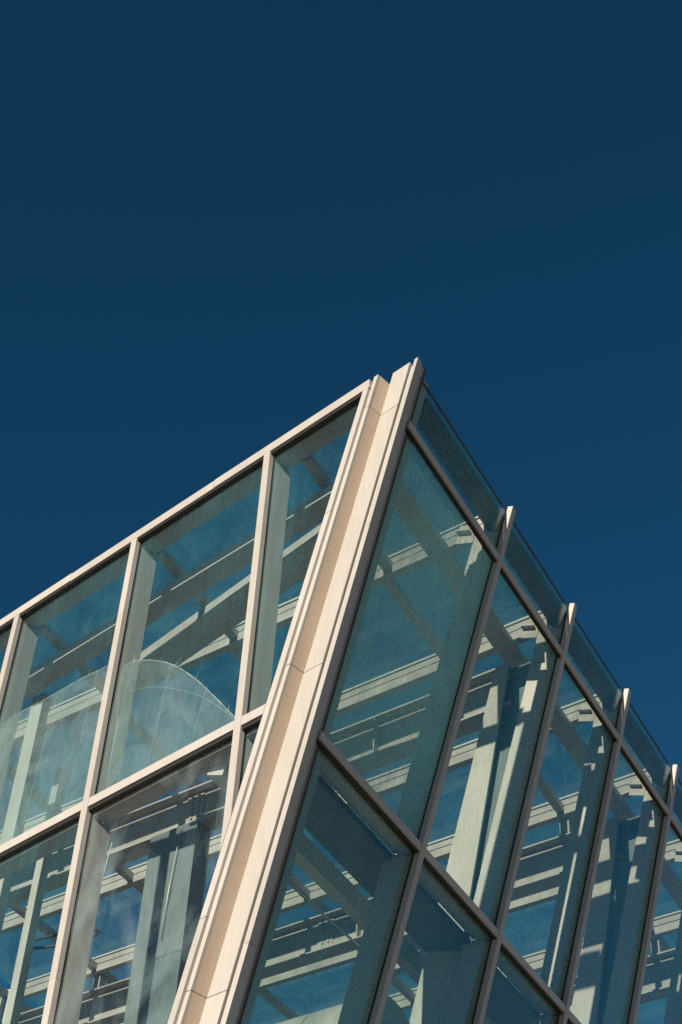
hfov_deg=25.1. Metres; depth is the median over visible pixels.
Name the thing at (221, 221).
sky
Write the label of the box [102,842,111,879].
hanging cord
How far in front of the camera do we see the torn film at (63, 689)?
13.87 m
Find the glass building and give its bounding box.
[0,357,681,1023]
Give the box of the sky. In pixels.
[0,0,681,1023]
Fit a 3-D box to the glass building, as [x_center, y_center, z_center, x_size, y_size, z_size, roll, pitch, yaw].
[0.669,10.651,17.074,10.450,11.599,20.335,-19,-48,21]

